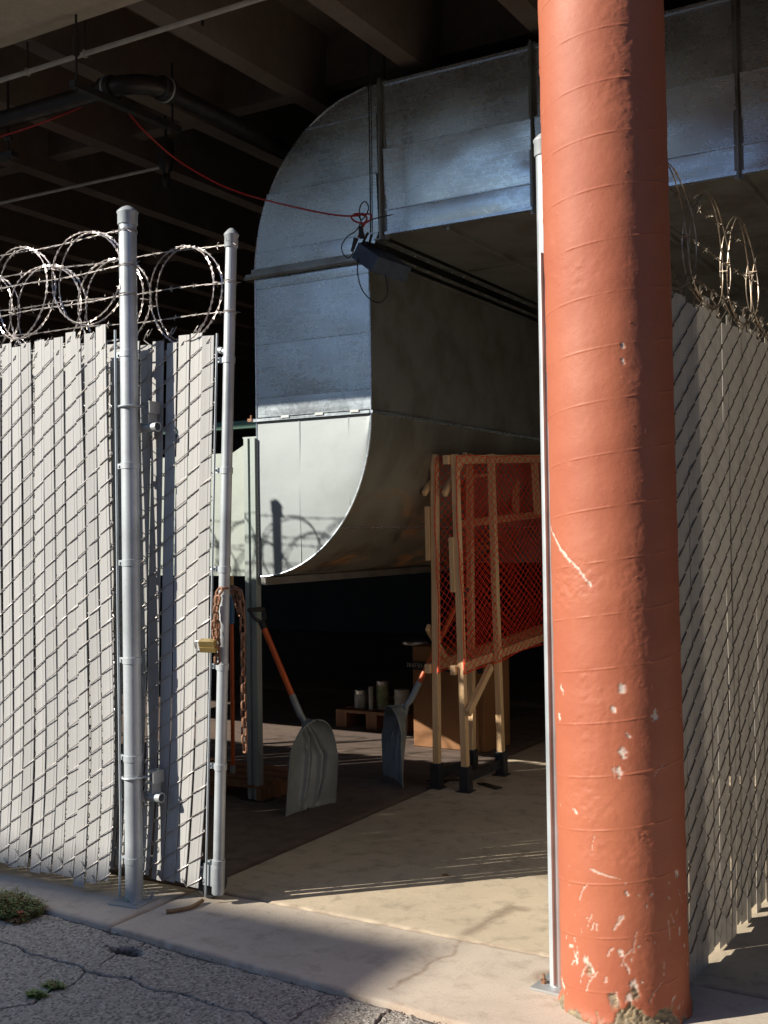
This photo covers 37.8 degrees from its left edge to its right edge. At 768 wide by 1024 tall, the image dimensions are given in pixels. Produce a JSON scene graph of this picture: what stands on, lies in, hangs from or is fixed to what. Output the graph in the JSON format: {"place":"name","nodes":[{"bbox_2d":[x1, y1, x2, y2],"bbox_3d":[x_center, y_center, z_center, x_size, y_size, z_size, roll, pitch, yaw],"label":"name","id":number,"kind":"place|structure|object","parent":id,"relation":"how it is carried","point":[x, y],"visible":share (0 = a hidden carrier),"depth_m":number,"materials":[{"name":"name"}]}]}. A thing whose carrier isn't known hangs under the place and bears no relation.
{"place":"outdoors","nodes":[
{"label":"outdoors","id":0,"kind":"place"},
{"bbox_2d":[0,912,439,1023],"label":"road","id":1,"kind":"structure","parent":0,"point":[101,967],"depth_m":3.88,"materials":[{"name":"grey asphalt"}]},
{"bbox_2d":[1,913,29,924],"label":"weed clump","id":2,"kind":"object","parent":1,"relation":"on","point":[16,920],"visible":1,"depth_m":4.57,"materials":[{"name":"green plant"}]},
{"bbox_2d":[0,886,48,920],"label":"weed clump","id":3,"kind":"object","parent":1,"relation":"on","point":[14,903],"visible":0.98,"depth_m":4.67,"materials":[{"name":"green plant"}]},
{"bbox_2d":[24,988,49,1000],"bbox_3d":[-1.186,1.647,3.832,0.095,0.030,0.071,-1,-1,30],"label":"weed clump","id":4,"kind":"object","parent":1,"relation":"on","point":[36,993],"visible":1,"depth_m":3.83,"materials":[{"name":"green plant"}]},
{"bbox_2d":[40,978,66,990],"bbox_3d":[-1.150,1.649,3.908,0.106,0.028,0.078,-1,-1,30],"label":"weed clump","id":5,"kind":"object","parent":1,"relation":"on","point":[52,985],"visible":1,"depth_m":3.90,"materials":[{"name":"green plant"}]},
{"bbox_2d":[0,0,706,383],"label":"ceiling","id":6,"kind":"structure","parent":0,"point":[290,70],"depth_m":7.43,"materials":[{"name":"concrete"}]},
{"bbox_2d":[0,81,17,162],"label":"pipe hanger","id":7,"kind":"object","parent":6,"relation":"hanging from","point":[8,154],"visible":0.78,"depth_m":6.22,"materials":[{"name":"metal"}]},
{"bbox_2d":[0,0,142,47],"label":"concrete beam","id":8,"kind":"structure","parent":6,"relation":"attached to","point":[21,20],"depth_m":5.45,"materials":[{"name":"grey concrete"}]},
{"bbox_2d":[69,14,181,136],"bbox_3d":[-1.314,-2.232,5.753,0.040,0.420,0.757,-1,-1,32],"label":"pipe hanger","id":9,"kind":"object","parent":8,"relation":"hanging from","point":[75,85],"visible":0.93,"depth_m":5.66,"materials":[{"name":"metal"}]},
{"bbox_2d":[0,74,292,157],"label":"iron pipe","id":10,"kind":"object","parent":9,"relation":"hanging from","point":[164,89],"visible":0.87,"depth_m":5.93,"materials":[{"name":"black metal"}]},
{"bbox_2d":[0,107,371,237],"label":"extension cord","id":11,"kind":"object","parent":10,"relation":"hanging from","point":[190,168],"visible":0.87,"depth_m":6.07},
{"bbox_2d":[0,115,174,204],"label":"conduit","id":12,"kind":"object","parent":6,"relation":"hanging from","point":[165,162],"visible":0.94,"depth_m":7.00,"materials":[{"name":"black galvanized steel"}]},
{"bbox_2d":[0,0,263,82],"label":"conduit","id":13,"kind":"object","parent":6,"relation":"hanging from","point":[84,53],"visible":1,"depth_m":5.41,"materials":[{"name":"metal"}]},
{"bbox_2d":[341,44,411,302],"bbox_3d":[-0.033,-1.990,6.044,0.327,1.790,0.286,-1,-1,30],"label":"work lamp","id":14,"kind":"object","parent":6,"relation":"hanging from","point":[373,257],"visible":1,"depth_m":5.94,"materials":[{"name":"metal"}]},
{"bbox_2d":[244,0,767,584],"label":"air duct","id":15,"kind":"object","parent":6,"relation":"hanging from","point":[366,408],"visible":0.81,"depth_m":6.34,"materials":[{"name":"metal"}]},
{"bbox_2d":[0,855,767,1023],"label":"pavement","id":16,"kind":"structure","parent":0,"point":[432,978],"depth_m":4.13,"materials":[{"name":"concrete"}]},
{"bbox_2d":[0,206,164,908],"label":"chain link fence","id":17,"kind":"object","parent":16,"relation":"on","point":[50,366],"visible":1,"depth_m":4.92,"materials":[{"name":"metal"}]},
{"bbox_2d":[0,228,240,897],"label":"sliding gate","id":18,"kind":"structure","parent":16,"relation":"on","point":[207,877],"depth_m":4.80,"materials":[{"name":"metal"}]},
{"bbox_2d":[211,587,230,664],"bbox_3d":[-0.673,0.472,4.674,0.059,0.328,0.122,-1,-1,30],"label":"chain","id":19,"kind":"object","parent":18,"relation":"hanging from","point":[215,625],"visible":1,"depth_m":4.65,"materials":[{"name":"brown metal"}]},
{"bbox_2d":[194,638,217,652],"bbox_3d":[-0.743,0.555,4.653,0.107,0.057,0.045,-1,-1,22],"label":"padlock","id":20,"kind":"object","parent":19,"relation":"hanging from","point":[207,645],"visible":1,"depth_m":4.63,"materials":[{"name":"gold metal"}]},
{"bbox_2d":[230,586,247,753],"bbox_3d":[-0.616,0.663,4.730,0.096,0.705,0.062,-1,-1,30],"label":"chain","id":21,"kind":"object","parent":18,"relation":"hanging from","point":[239,607],"visible":0.99,"depth_m":4.71,"materials":[{"name":"brown metal"}]},
{"bbox_2d":[166,899,203,913],"bbox_3d":[-0.819,1.639,4.647,0.190,0.026,0.046,0,-1,-43],"label":"stick","id":22,"kind":"object","parent":16,"relation":"on","point":[191,906],"visible":1,"depth_m":4.62,"materials":[{"name":"brown wood"}]},
{"bbox_2d":[530,133,561,995],"bbox_3d":[0.588,0.154,3.831,0.175,2.921,0.150,-2,-1,34],"label":"gate post","id":23,"kind":"object","parent":16,"relation":"on","point":[549,982],"visible":0.37,"depth_m":3.80,"materials":[{"name":"silver metal"}]},
{"bbox_2d":[538,0,692,1023],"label":"column","id":24,"kind":"structure","parent":16,"relation":"on","point":[623,907],"depth_m":3.53,"materials":[{"name":"red paint"}]},
{"bbox_2d":[3,625,767,999],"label":"floor","id":25,"kind":"structure","parent":0,"point":[373,843],"depth_m":5.91,"materials":[{"name":"beige concrete"}]},
{"bbox_2d":[148,436,255,575],"bbox_3d":[-2.373,0.676,8.292,4.591,2.132,1.290,-1,-1,30],"label":"fan cabinet","id":26,"kind":"object","parent":25,"relation":"on","point":[237,561],"visible":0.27,"depth_m":6.71,"materials":[{"name":"white metal"}]},
{"bbox_2d":[168,759,288,800],"bbox_3d":[-0.915,1.649,6.906,0.781,0.092,0.510,-1,-1,30],"label":"wooden pallet","id":27,"kind":"object","parent":25,"relation":"on","point":[273,776],"visible":0.45,"depth_m":6.71,"materials":[{"name":"brown wood"}]},
{"bbox_2d":[229,576,235,772],"bbox_3d":[-0.931,0.873,6.859,0.036,1.583,0.102,-1,-1,-12],"label":"broom handle","id":28,"kind":"object","parent":27,"relation":"on","point":[232,623],"visible":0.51,"depth_m":6.85,"materials":[{"name":"blue plastic"}]},
{"bbox_2d":[240,438,276,802],"bbox_3d":[-0.753,0.627,6.587,0.186,2.118,0.110,-1,-1,30],"label":"support post","id":29,"kind":"object","parent":25,"relation":"on","point":[254,691],"visible":0.97,"depth_m":6.55,"materials":[{"name":"metal"}]},
{"bbox_2d":[163,420,255,434],"bbox_3d":[-1.773,-0.505,7.331,2.547,0.045,0.040,-1,-1,30],"label":"steel rail","id":30,"kind":"object","parent":29,"relation":"attached to","point":[242,425],"depth_m":6.79,"materials":[{"name":"grey metal"}]},
{"bbox_2d":[247,607,337,816],"bbox_3d":[-0.509,1.114,6.416,0.398,1.137,0.385,0,-1,-43],"label":"shovel","id":31,"kind":"object","parent":25,"relation":"on","point":[313,770],"visible":1,"depth_m":6.37,"materials":[{"name":"grey metal"}]},
{"bbox_2d":[336,697,413,732],"bbox_3d":[0.089,1.654,9.181,0.666,0.139,0.750,-1,-1,30],"label":"wooden pallet","id":32,"kind":"object","parent":25,"relation":"on","point":[352,715],"visible":0.37,"depth_m":8.98,"materials":[{"name":"brown wood"}]},
{"bbox_2d":[354,689,367,708],"bbox_3d":[-0.184,1.514,9.087,0.111,0.143,0.111,-1,-1,30],"label":"paint can","id":33,"kind":"object","parent":32,"relation":"on","point":[361,698],"visible":1,"depth_m":9.04,"materials":[{"name":"metal"}]},
{"bbox_2d":[369,686,372,709],"bbox_3d":[-0.104,1.489,8.953,0.038,0.186,0.038,-1,-1,30],"label":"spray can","id":34,"kind":"object","parent":32,"relation":"on","point":[370,697],"visible":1,"depth_m":8.94,"materials":[{"name":"grey metal"}]},
{"bbox_2d":[376,680,388,709],"bbox_3d":[-0.011,1.468,8.980,0.100,0.228,0.100,-1,-1,30],"label":"glass jar","id":35,"kind":"object","parent":32,"relation":"on","point":[382,691],"visible":0.88,"depth_m":8.94,"materials":[{"name":"glass"}]},
{"bbox_2d":[394,688,409,710],"bbox_3d":[0.142,1.493,8.900,0.134,0.170,0.128,-1,-1,30],"label":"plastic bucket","id":36,"kind":"object","parent":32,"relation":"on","point":[401,695],"visible":0.77,"depth_m":8.85,"materials":[{"name":"grey plastic"}]},
{"bbox_2d":[382,587,468,787],"bbox_3d":[0.227,1.079,7.069,0.528,1.199,0.428,0,-1,-28],"label":"shovel","id":37,"kind":"object","parent":25,"relation":"on","point":[394,733],"visible":0.98,"depth_m":7.00,"materials":[{"name":"grey metal"}]},
{"bbox_2d":[407,642,509,751],"bbox_3d":[0.536,1.332,8.144,0.655,0.723,0.371,-1,-1,30],"label":"cardboard box","id":38,"kind":"object","parent":25,"relation":"on","point":[486,741],"visible":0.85,"depth_m":8.01,"materials":[{"name":"brown cardboard"}]},
{"bbox_2d":[402,639,427,644],"bbox_3d":[0.229,0.961,8.278,0.190,0.031,0.190,-1,-1,30],"label":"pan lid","id":39,"kind":"object","parent":38,"relation":"on","point":[415,642],"visible":1,"depth_m":8.21,"materials":[{"name":"metal"}]},
{"bbox_2d":[422,453,543,789],"bbox_3d":[0.823,0.615,7.700,0.108,2.140,2.173,-1,-1,30],"label":"barricade","id":40,"kind":"object","parent":25,"relation":"on","point":[441,659],"visible":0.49,"depth_m":7.12,"materials":[{"name":"brown wood"}]},
{"bbox_2d":[442,452,543,793],"bbox_3d":[0.969,0.615,7.604,0.149,2.132,2.173,-1,-1,30],"label":"barricade","id":41,"kind":"object","parent":25,"relation":"on","point":[468,775],"visible":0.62,"depth_m":7.06,"materials":[{"name":"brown wood"}]},
{"bbox_2d":[668,163,767,981],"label":"chain link fence","id":42,"kind":"object","parent":25,"relation":"on","point":[721,415],"visible":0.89,"depth_m":4.20,"materials":[{"name":"beige plastic"}]},
{"bbox_2d":[106,374,732,646],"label":"back wall","id":43,"kind":"structure","parent":0,"point":[395,604],"depth_m":17.62,"materials":[{"name":"black concrete"}]},
{"bbox_2d":[477,782,501,788],"bbox_3d":[0.642,1.665,6.816,0.050,0.006,0.182,0,-1,-34],"label":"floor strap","id":44,"kind":"object","parent":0,"point":[489,785],"visible":1,"depth_m":6.80,"materials":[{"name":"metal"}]}
]}

